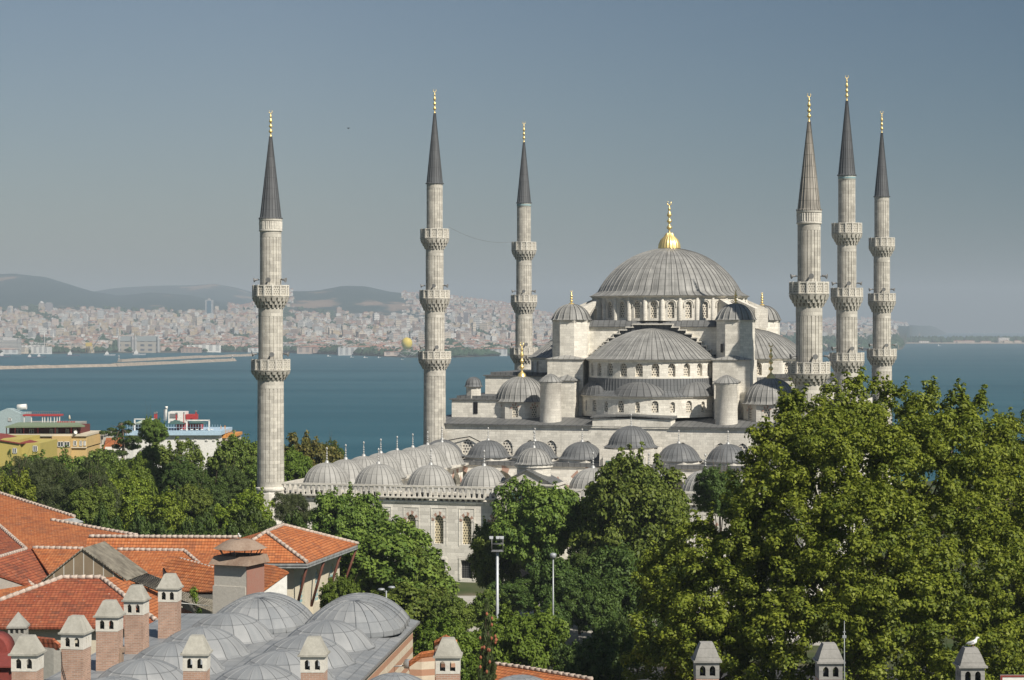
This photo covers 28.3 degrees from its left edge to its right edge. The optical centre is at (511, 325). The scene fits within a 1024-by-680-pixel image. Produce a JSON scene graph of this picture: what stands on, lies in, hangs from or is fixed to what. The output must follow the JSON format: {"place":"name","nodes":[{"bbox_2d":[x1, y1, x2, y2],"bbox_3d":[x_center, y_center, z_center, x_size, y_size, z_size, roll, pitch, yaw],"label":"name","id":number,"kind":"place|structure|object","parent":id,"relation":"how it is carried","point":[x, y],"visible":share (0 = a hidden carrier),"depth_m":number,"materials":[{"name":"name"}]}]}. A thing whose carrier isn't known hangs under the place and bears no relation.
{"place":"outdoors","nodes":[
{"label":"outdoors","id":0,"kind":"place"},
{"bbox_2d":[0,631,14,679],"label":"red vault shed","id":1,"kind":"structure","parent":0,"point":[7,643],"depth_m":137.22,"materials":[{"name":"paint"}]},
{"bbox_2d":[0,491,137,553],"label":"tiled house","id":2,"kind":"structure","parent":0,"point":[28,524],"depth_m":212.09,"materials":[{"name":"tile"}]},
{"bbox_2d":[0,575,193,654],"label":"tiled house","id":3,"kind":"structure","parent":0,"point":[47,608],"depth_m":162.46,"materials":[{"name":"tile"}]},
{"bbox_2d":[264,564,288,594],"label":"tiled shed","id":4,"kind":"structure","parent":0,"point":[275,578],"depth_m":190.72,"materials":[{"name":"tile"}]},
{"bbox_2d":[0,274,945,357],"bbox_3d":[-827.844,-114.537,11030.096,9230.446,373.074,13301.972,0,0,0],"label":"hills","id":5,"kind":"structure","parent":0,"point":[16,290],"depth_m":9829.53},
{"bbox_2d":[0,336,20,353],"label":"building","id":6,"kind":"structure","parent":5,"relation":"on","point":[9,343],"depth_m":4977.62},
{"bbox_2d":[23,346,51,353],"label":"building","id":7,"kind":"structure","parent":5,"relation":"on","point":[40,350],"depth_m":5026.67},
{"bbox_2d":[117,334,160,352],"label":"railway terminal","id":8,"kind":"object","parent":5,"relation":"on","point":[146,344],"visible":0.94,"depth_m":5243.82,"materials":[{"name":"stone"}]},
{"bbox_2d":[0,304,904,355],"bbox_3d":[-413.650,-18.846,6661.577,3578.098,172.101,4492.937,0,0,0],"label":"shore woods","id":9,"kind":"object","parent":5,"relation":"on","point":[829,341],"visible":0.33,"depth_m":5576.98,"materials":[{"name":"plant"}]},
{"bbox_2d":[0,288,908,350],"bbox_3d":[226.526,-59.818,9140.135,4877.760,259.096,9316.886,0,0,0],"label":"city buildings","id":10,"kind":"structure","parent":5,"relation":"on","point":[213,333],"depth_m":6982.32,"materials":[{"name":"concrete"}]},
{"bbox_2d":[0,333,1023,480],"bbox_3d":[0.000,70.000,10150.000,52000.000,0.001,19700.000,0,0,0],"label":"sea","id":11,"kind":"structure","parent":0,"point":[353,402],"depth_m":2339.18,"materials":[{"name":"liquid"}]},
{"bbox_2d":[0,358,235,368],"bbox_3d":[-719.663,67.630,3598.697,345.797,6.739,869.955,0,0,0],"label":"breakwater","id":12,"kind":"object","parent":11,"relation":"in","point":[115,364],"visible":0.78,"depth_m":3488.41,"materials":[{"name":"stone"}]},
{"bbox_2d":[117,354,251,361],"bbox_3d":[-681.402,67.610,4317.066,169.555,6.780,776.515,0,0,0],"label":"breakwater","id":13,"kind":"object","parent":11,"relation":"in","point":[170,358],"visible":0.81,"depth_m":4291.15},
{"bbox_2d":[0,0,1023,332],"label":"sky","id":14,"kind":"structure","parent":0,"point":[134,134],"materials":[{"name":"blue"}]},
{"bbox_2d":[70,481,1016,665],"bbox_3d":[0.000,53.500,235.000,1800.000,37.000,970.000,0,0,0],"label":"ground","id":15,"kind":"structure","parent":0,"point":[468,588],"depth_m":266.10,"materials":[{"name":"soil"}]},
{"bbox_2d":[0,404,30,433],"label":"turquoise house","id":16,"kind":"structure","parent":15,"relation":"on","point":[9,416],"depth_m":440.00,"materials":[{"name":"paint"}]},
{"bbox_2d":[6,612,29,664],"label":"stone chimney","id":17,"kind":"object","parent":15,"relation":"on","point":[18,625],"visible":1,"depth_m":145.46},
{"bbox_2d":[0,449,36,501],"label":"tree","id":18,"kind":"object","parent":15,"relation":"on","point":[15,485],"visible":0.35,"depth_m":249.44,"materials":[{"name":"green plant"}]},
{"bbox_2d":[0,433,56,465],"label":"olive house","id":19,"kind":"structure","parent":15,"relation":"on","point":[19,445],"depth_m":373.50,"materials":[{"name":"yellow paint"}]},
{"bbox_2d":[6,455,71,505],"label":"tree","id":20,"kind":"object","parent":15,"relation":"on","point":[40,476],"visible":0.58,"depth_m":285.88,"materials":[{"name":"green plant"}]},
{"bbox_2d":[37,636,60,678],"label":"tiled shed","id":21,"kind":"structure","parent":15,"relation":"on","point":[52,659],"depth_m":125.97,"materials":[{"name":"paint"}]},
{"bbox_2d":[5,422,100,463],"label":"yellow hotel","id":22,"kind":"structure","parent":15,"relation":"on","point":[78,439],"depth_m":393.45,"materials":[{"name":"paint"}]},
{"bbox_2d":[23,411,86,423],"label":"terrace house","id":23,"kind":"structure","parent":15,"relation":"on","point":[57,415],"depth_m":425.00,"materials":[{"name":"white paint"}]},
{"bbox_2d":[22,445,99,511],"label":"tree","id":24,"kind":"object","parent":15,"relation":"on","point":[70,463],"visible":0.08,"depth_m":335.43,"materials":[{"name":"green plant"}]},
{"bbox_2d":[45,452,123,519],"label":"tree","id":25,"kind":"object","parent":15,"relation":"on","point":[87,480],"visible":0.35,"depth_m":260.21,"materials":[{"name":"green plant"}]},
{"bbox_2d":[67,473,115,524],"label":"tree","id":26,"kind":"object","parent":15,"relation":"on","point":[87,512],"visible":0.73,"depth_m":243.99,"materials":[{"name":"green plant"}]},
{"bbox_2d":[91,501,123,530],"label":"shrub","id":27,"kind":"object","parent":15,"relation":"on","point":[100,519],"visible":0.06,"depth_m":231.14,"materials":[{"name":"green plant"}]},
{"bbox_2d":[88,445,130,476],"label":"tree","id":28,"kind":"object","parent":15,"relation":"on","point":[108,460],"visible":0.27,"depth_m":339.83,"materials":[{"name":"green plant"}]},
{"bbox_2d":[104,438,132,459],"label":"orange roof house","id":29,"kind":"structure","parent":15,"relation":"on","point":[107,446],"depth_m":402.50,"materials":[{"name":"white paint"}]},
{"bbox_2d":[99,420,142,468],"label":"tree","id":30,"kind":"object","parent":15,"relation":"on","point":[125,442],"visible":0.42,"depth_m":383.44,"materials":[{"name":"green plant"}]},
{"bbox_2d":[0,534,252,613],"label":"tiled house","id":31,"kind":"structure","parent":15,"relation":"on","point":[186,559],"depth_m":194.90,"materials":[{"name":"tile"}]},
{"bbox_2d":[41,541,147,581],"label":"skylight shed","id":32,"kind":"structure","parent":31,"relation":"on","point":[103,558],"depth_m":178.00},
{"bbox_2d":[122,573,212,612],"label":"slatted canopy","id":33,"kind":"object","parent":31,"relation":"attached to","point":[150,581],"visible":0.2,"depth_m":185.55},
{"bbox_2d":[104,468,152,529],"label":"tree","id":34,"kind":"object","parent":15,"relation":"on","point":[133,490],"visible":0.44,"depth_m":263.96,"materials":[{"name":"green plant"}]},
{"bbox_2d":[111,451,163,503],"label":"tree","id":35,"kind":"object","parent":15,"relation":"on","point":[136,463],"visible":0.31,"depth_m":305.14,"materials":[{"name":"green plant"}]},
{"bbox_2d":[124,510,157,534],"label":"shrub","id":36,"kind":"object","parent":15,"relation":"on","point":[141,523],"visible":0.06,"depth_m":230.58,"materials":[{"name":"green plant"}]},
{"bbox_2d":[137,405,168,444],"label":"tree","id":37,"kind":"object","parent":15,"relation":"on","point":[152,431],"visible":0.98,"depth_m":350.61,"materials":[{"name":"green plant"}]},
{"bbox_2d":[127,485,193,534],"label":"tree","id":38,"kind":"object","parent":15,"relation":"on","point":[168,510],"visible":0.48,"depth_m":246.14,"materials":[{"name":"green plant"}]},
{"bbox_2d":[150,517,170,534],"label":"shrub","id":39,"kind":"object","parent":15,"relation":"on","point":[159,528],"visible":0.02,"depth_m":221.88,"materials":[{"name":"green plant"}]},
{"bbox_2d":[137,436,204,490],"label":"tree","id":40,"kind":"object","parent":15,"relation":"on","point":[153,453],"visible":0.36,"depth_m":310.68,"materials":[{"name":"green plant"}]},
{"bbox_2d":[125,406,231,469],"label":"white hotel","id":41,"kind":"structure","parent":15,"relation":"on","point":[196,432],"depth_m":430.00,"materials":[{"name":"paint"}]},
{"bbox_2d":[161,447,208,494],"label":"tree","id":42,"kind":"object","parent":15,"relation":"on","point":[177,471],"visible":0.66,"depth_m":289.53,"materials":[{"name":"green plant"}]},
{"bbox_2d":[165,515,205,534],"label":"shrub","id":43,"kind":"object","parent":15,"relation":"on","point":[186,528],"visible":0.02,"depth_m":221.19,"materials":[{"name":"green plant"}]},
{"bbox_2d":[176,481,212,517],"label":"tree","id":44,"kind":"object","parent":15,"relation":"on","point":[200,501],"visible":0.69,"depth_m":260.72,"materials":[{"name":"green plant"}]},
{"bbox_2d":[184,469,228,514],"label":"tree","id":45,"kind":"object","parent":15,"relation":"on","point":[218,486],"visible":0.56,"depth_m":280.98,"materials":[{"name":"green plant"}]},
{"bbox_2d":[190,508,232,534],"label":"shrub","id":46,"kind":"object","parent":15,"relation":"on","point":[211,527],"visible":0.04,"depth_m":226.14,"materials":[{"name":"green plant"}]},
{"bbox_2d":[205,430,256,503],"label":"tree","id":47,"kind":"object","parent":15,"relation":"on","point":[241,451],"visible":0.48,"depth_m":313.34,"materials":[{"name":"green plant"}]},
{"bbox_2d":[215,456,249,503],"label":"tree","id":48,"kind":"object","parent":15,"relation":"on","point":[235,476],"visible":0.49,"depth_m":298.35,"materials":[{"name":"green plant"}]},
{"bbox_2d":[221,519,251,536],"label":"shrub","id":49,"kind":"object","parent":15,"relation":"on","point":[231,529],"visible":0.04,"depth_m":216.65,"materials":[{"name":"green plant"}]},
{"bbox_2d":[209,538,269,613],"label":"chimney stack","id":50,"kind":"object","parent":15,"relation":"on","point":[237,575],"visible":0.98,"depth_m":160.03,"materials":[{"name":"paint"}]},
{"bbox_2d":[203,481,275,532],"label":"tree","id":51,"kind":"object","parent":15,"relation":"on","point":[223,515],"visible":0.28,"depth_m":254.18,"materials":[{"name":"green plant"}]},
{"bbox_2d":[233,502,277,537],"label":"shrub","id":52,"kind":"object","parent":15,"relation":"on","point":[241,522],"visible":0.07,"depth_m":228.44,"materials":[{"name":"green plant"}]},
{"bbox_2d":[243,458,286,490],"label":"tree","id":53,"kind":"object","parent":15,"relation":"on","point":[251,472],"visible":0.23,"depth_m":309.96,"materials":[{"name":"green plant"}]},
{"bbox_2d":[251,110,290,523],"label":"minaret","id":54,"kind":"object","parent":15,"relation":"on","point":[270,369],"visible":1,"depth_m":283.18,"materials":[{"name":"stone"}]},
{"bbox_2d":[268,488,310,526],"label":"tree","id":55,"kind":"object","parent":15,"relation":"on","point":[283,508],"visible":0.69,"depth_m":260.80,"materials":[{"name":"green plant"}]},
{"bbox_2d":[44,592,542,679],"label":"domed building","id":56,"kind":"structure","parent":15,"relation":"on","point":[265,635],"depth_m":132.07,"materials":[{"name":"brick"}]},
{"bbox_2d":[8,634,46,679],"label":"brick chimney","id":57,"kind":"object","parent":56,"relation":"on","point":[31,649],"visible":1,"depth_m":109.37,"materials":[{"name":"stone"}]},
{"bbox_2d":[58,615,94,679],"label":"brick chimney","id":58,"kind":"object","parent":56,"relation":"on","point":[75,661],"visible":1,"depth_m":116.57,"materials":[{"name":"brick"}]},
{"bbox_2d":[93,599,125,670],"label":"brick chimney","id":59,"kind":"object","parent":56,"relation":"on","point":[110,649],"visible":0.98,"depth_m":123.93,"materials":[{"name":"brick"}]},
{"bbox_2d":[121,584,151,653],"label":"brick chimney","id":60,"kind":"object","parent":56,"relation":"on","point":[136,631],"visible":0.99,"depth_m":130.30,"materials":[{"name":"brick"}]},
{"bbox_2d":[156,573,183,637],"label":"brick chimney","id":61,"kind":"object","parent":56,"relation":"on","point":[170,586],"visible":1,"depth_m":136.87,"materials":[{"name":"brick"}]},
{"bbox_2d":[180,634,212,679],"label":"brick chimney","id":62,"kind":"object","parent":56,"relation":"on","point":[197,649],"visible":1,"depth_m":109.42,"materials":[{"name":"stone"}]},
{"bbox_2d":[297,636,329,679],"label":"brick chimney","id":63,"kind":"object","parent":56,"relation":"on","point":[314,650],"visible":1,"depth_m":108.99,"materials":[{"name":"stone"}]},
{"bbox_2d":[433,637,462,679],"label":"brick chimney","id":64,"kind":"object","parent":56,"relation":"on","point":[448,652],"visible":1,"depth_m":108.57,"materials":[{"name":"stone"}]},
{"bbox_2d":[691,641,721,679],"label":"brick chimney","id":65,"kind":"object","parent":56,"relation":"on","point":[706,655],"visible":1,"depth_m":107.10,"materials":[{"name":"grey stone"}]},
{"bbox_2d":[812,642,843,679],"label":"brick chimney","id":66,"kind":"object","parent":56,"relation":"on","point":[828,657],"visible":1,"depth_m":106.82,"materials":[{"name":"grey stone"}]},
{"bbox_2d":[952,646,987,679],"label":"brick chimney","id":67,"kind":"object","parent":56,"relation":"on","point":[969,663],"visible":1,"depth_m":105.47,"materials":[{"name":"grey stone"}]},
{"bbox_2d":[282,508,314,530],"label":"shrub","id":68,"kind":"object","parent":15,"relation":"on","point":[297,519],"visible":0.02,"depth_m":232.75,"materials":[{"name":"green plant"}]},
{"bbox_2d":[284,445,313,480],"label":"tree","id":69,"kind":"object","parent":15,"relation":"on","point":[297,464],"visible":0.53,"depth_m":311.77,"materials":[{"name":"green plant"}]},
{"bbox_2d":[242,523,358,613],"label":"house","id":70,"kind":"structure","parent":15,"relation":"on","point":[308,560],"depth_m":207.21,"materials":[{"name":"tile"}]},
{"bbox_2d":[284,430,344,479],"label":"tree","id":71,"kind":"object","parent":15,"relation":"on","point":[313,449],"visible":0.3,"depth_m":344.24,"materials":[{"name":"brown plant"}]},
{"bbox_2d":[318,573,365,608],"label":"tree","id":72,"kind":"object","parent":15,"relation":"on","point":[330,591],"visible":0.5,"depth_m":195.05,"materials":[{"name":"green plant"}]},
{"bbox_2d":[307,482,389,537],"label":"tree","id":73,"kind":"object","parent":15,"relation":"on","point":[359,513],"visible":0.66,"depth_m":253.45,"materials":[{"name":"green plant"}]},
{"bbox_2d":[334,514,459,596],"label":"tree","id":74,"kind":"object","parent":15,"relation":"on","point":[373,567],"visible":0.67,"depth_m":221.03,"materials":[{"name":"green plant"}]},
{"bbox_2d":[370,575,467,656],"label":"tree","id":75,"kind":"object","parent":15,"relation":"on","point":[409,600],"visible":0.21,"depth_m":188.73,"materials":[{"name":"green plant"}]},
{"bbox_2d":[409,635,456,679],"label":"tiled hut","id":76,"kind":"object","parent":15,"relation":"on","point":[422,665],"visible":0.57,"depth_m":136.69,"materials":[{"name":"brick"}]},
{"bbox_2d":[418,89,450,500],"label":"minaret","id":77,"kind":"object","parent":15,"relation":"on","point":[434,358],"visible":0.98,"depth_m":350.24,"materials":[{"name":"stone"}]},
{"bbox_2d":[413,608,482,679],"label":"tree","id":78,"kind":"object","parent":15,"relation":"on","point":[469,645],"visible":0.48,"depth_m":175.04,"materials":[{"name":"green plant"}]},
{"bbox_2d":[426,589,476,631],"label":"tree","id":79,"kind":"object","parent":15,"relation":"on","point":[456,606],"visible":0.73,"depth_m":185.09,"materials":[{"name":"green plant"}]},
{"bbox_2d":[477,599,497,679],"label":"tree","id":80,"kind":"object","parent":15,"relation":"on","point":[489,665],"visible":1,"depth_m":149.71,"materials":[{"name":"green plant"}]},
{"bbox_2d":[489,536,503,618],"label":"floodlight mast","id":81,"kind":"object","parent":15,"relation":"on","point":[499,538],"visible":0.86,"depth_m":199.89,"materials":[{"name":"metal"}]},
{"bbox_2d":[473,601,570,670],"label":"tree","id":82,"kind":"object","parent":15,"relation":"on","point":[528,641],"visible":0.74,"depth_m":176.29,"materials":[{"name":"green plant"}]},
{"bbox_2d":[509,122,537,369],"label":"minaret","id":83,"kind":"object","parent":15,"relation":"on","point":[523,299],"visible":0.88,"depth_m":405.57,"materials":[{"name":"stone"}]},
{"bbox_2d":[520,595,570,632],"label":"tree","id":84,"kind":"object","parent":15,"relation":"on","point":[562,614],"visible":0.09,"depth_m":210.55,"materials":[{"name":"green plant"}]},
{"bbox_2d":[281,414,859,590],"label":"mosque courtyard","id":85,"kind":"structure","parent":15,"relation":"on","point":[412,483],"depth_m":282.49,"materials":[{"name":"grey stone"}]},
{"bbox_2d":[549,609,634,679],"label":"tree","id":86,"kind":"object","parent":15,"relation":"on","point":[596,657],"visible":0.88,"depth_m":164.67,"materials":[{"name":"green plant"}]},
{"bbox_2d":[562,569,624,634],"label":"tree","id":87,"kind":"object","parent":15,"relation":"on","point":[592,603],"visible":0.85,"depth_m":213.75,"materials":[{"name":"green plant"}]},
{"bbox_2d":[573,539,644,619],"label":"tree","id":88,"kind":"object","parent":15,"relation":"on","point":[600,563],"visible":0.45,"depth_m":218.17,"materials":[{"name":"green plant"}]},
{"bbox_2d":[610,611,661,672],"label":"tree","id":89,"kind":"object","parent":15,"relation":"on","point":[618,621],"visible":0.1,"depth_m":188.77,"materials":[{"name":"green plant"}]},
{"bbox_2d":[444,201,874,524],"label":"mosque","id":90,"kind":"structure","parent":15,"relation":"on","point":[665,341],"depth_m":350.82,"materials":[{"name":"grey stone"}]},
{"bbox_2d":[618,500,815,679],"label":"plane tree","id":91,"kind":"object","parent":15,"relation":"on","point":[683,601],"visible":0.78,"depth_m":142.02,"materials":[{"name":"green plant"}]},
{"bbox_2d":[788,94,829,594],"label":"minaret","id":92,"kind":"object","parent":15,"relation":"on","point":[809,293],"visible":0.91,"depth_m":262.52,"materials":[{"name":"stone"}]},
{"bbox_2d":[829,76,864,402],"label":"minaret","id":93,"kind":"object","parent":15,"relation":"on","point":[846,296],"visible":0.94,"depth_m":330.78,"materials":[{"name":"stone"}]},
{"bbox_2d":[717,366,1023,679],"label":"plane tree","id":94,"kind":"object","parent":15,"relation":"on","point":[918,590],"visible":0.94,"depth_m":139.59,"materials":[{"name":"green plant"}]},
{"bbox_2d":[867,111,896,488],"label":"minaret","id":95,"kind":"object","parent":15,"relation":"on","point":[881,356],"visible":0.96,"depth_m":386.04,"materials":[{"name":"stone"}]},
{"bbox_2d":[964,398,1023,677],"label":"plane tree","id":96,"kind":"object","parent":15,"relation":"on","point":[1016,586],"visible":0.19,"depth_m":158.25,"materials":[{"name":"green plant"}]},
{"bbox_2d":[495,662,592,679],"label":"tiled shed","id":97,"kind":"structure","parent":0,"point":[503,670],"depth_m":148.94,"materials":[{"name":"tile"}]},
{"bbox_2d":[458,596,820,644],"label":"pavement","id":98,"kind":"structure","parent":0,"point":[573,633],"depth_m":230.59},
{"bbox_2d":[395,539,449,588],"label":"tree","id":99,"kind":"object","parent":98,"relation":"on","point":[418,550],"visible":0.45,"depth_m":222.68,"materials":[{"name":"green plant"}]},
{"bbox_2d":[468,587,517,628],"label":"tree","id":100,"kind":"object","parent":98,"relation":"on","point":[478,603],"visible":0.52,"depth_m":224.63,"materials":[{"name":"green plant"}]},
{"bbox_2d":[465,516,524,589],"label":"tree","id":101,"kind":"object","parent":98,"relation":"on","point":[482,558],"visible":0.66,"depth_m":240.12,"materials":[{"name":"green plant"}]},
{"bbox_2d":[486,572,538,613],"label":"tree","id":102,"kind":"object","parent":98,"relation":"on","point":[517,587],"visible":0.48,"depth_m":234.20,"materials":[{"name":"green plant"}]},
{"bbox_2d":[488,475,581,615],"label":"tree","id":103,"kind":"object","parent":98,"relation":"on","point":[533,522],"visible":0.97,"depth_m":233.55,"materials":[{"name":"green plant"}]},
{"bbox_2d":[525,540,583,645],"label":"tree","id":104,"kind":"object","parent":98,"relation":"on","point":[540,576],"visible":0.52,"depth_m":219.81,"materials":[{"name":"green plant"}]},
{"bbox_2d":[564,544,589,634],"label":"tree","id":105,"kind":"object","parent":98,"relation":"on","point":[575,559],"visible":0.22,"depth_m":228.64,"materials":[{"name":"green plant"}]},
{"bbox_2d":[567,441,692,583],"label":"tree","id":106,"kind":"object","parent":98,"relation":"on","point":[633,503],"visible":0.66,"depth_m":228.37,"materials":[{"name":"green plant"}]},
{"bbox_2d":[691,451,742,594],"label":"tree","id":107,"kind":"object","parent":98,"relation":"on","point":[709,488],"visible":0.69,"depth_m":234.83,"materials":[{"name":"green plant"}]},
{"bbox_2d":[549,666,986,679],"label":"road","id":108,"kind":"structure","parent":0,"point":[659,669],"depth_m":204.34,"materials":[{"name":"asphalt"}]},
{"bbox_2d":[906,342,1023,343],"bbox_3d":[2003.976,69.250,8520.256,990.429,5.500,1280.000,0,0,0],"label":"spit shore","id":109,"kind":"structure","parent":0,"point":[964,343],"depth_m":7952.22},
{"bbox_2d":[906,336,1023,342],"bbox_3d":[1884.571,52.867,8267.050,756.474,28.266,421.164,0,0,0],"label":"spit woods","id":110,"kind":"object","parent":109,"relation":"on","point":[932,339],"visible":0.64,"depth_m":8107.69,"materials":[{"name":"plant"}]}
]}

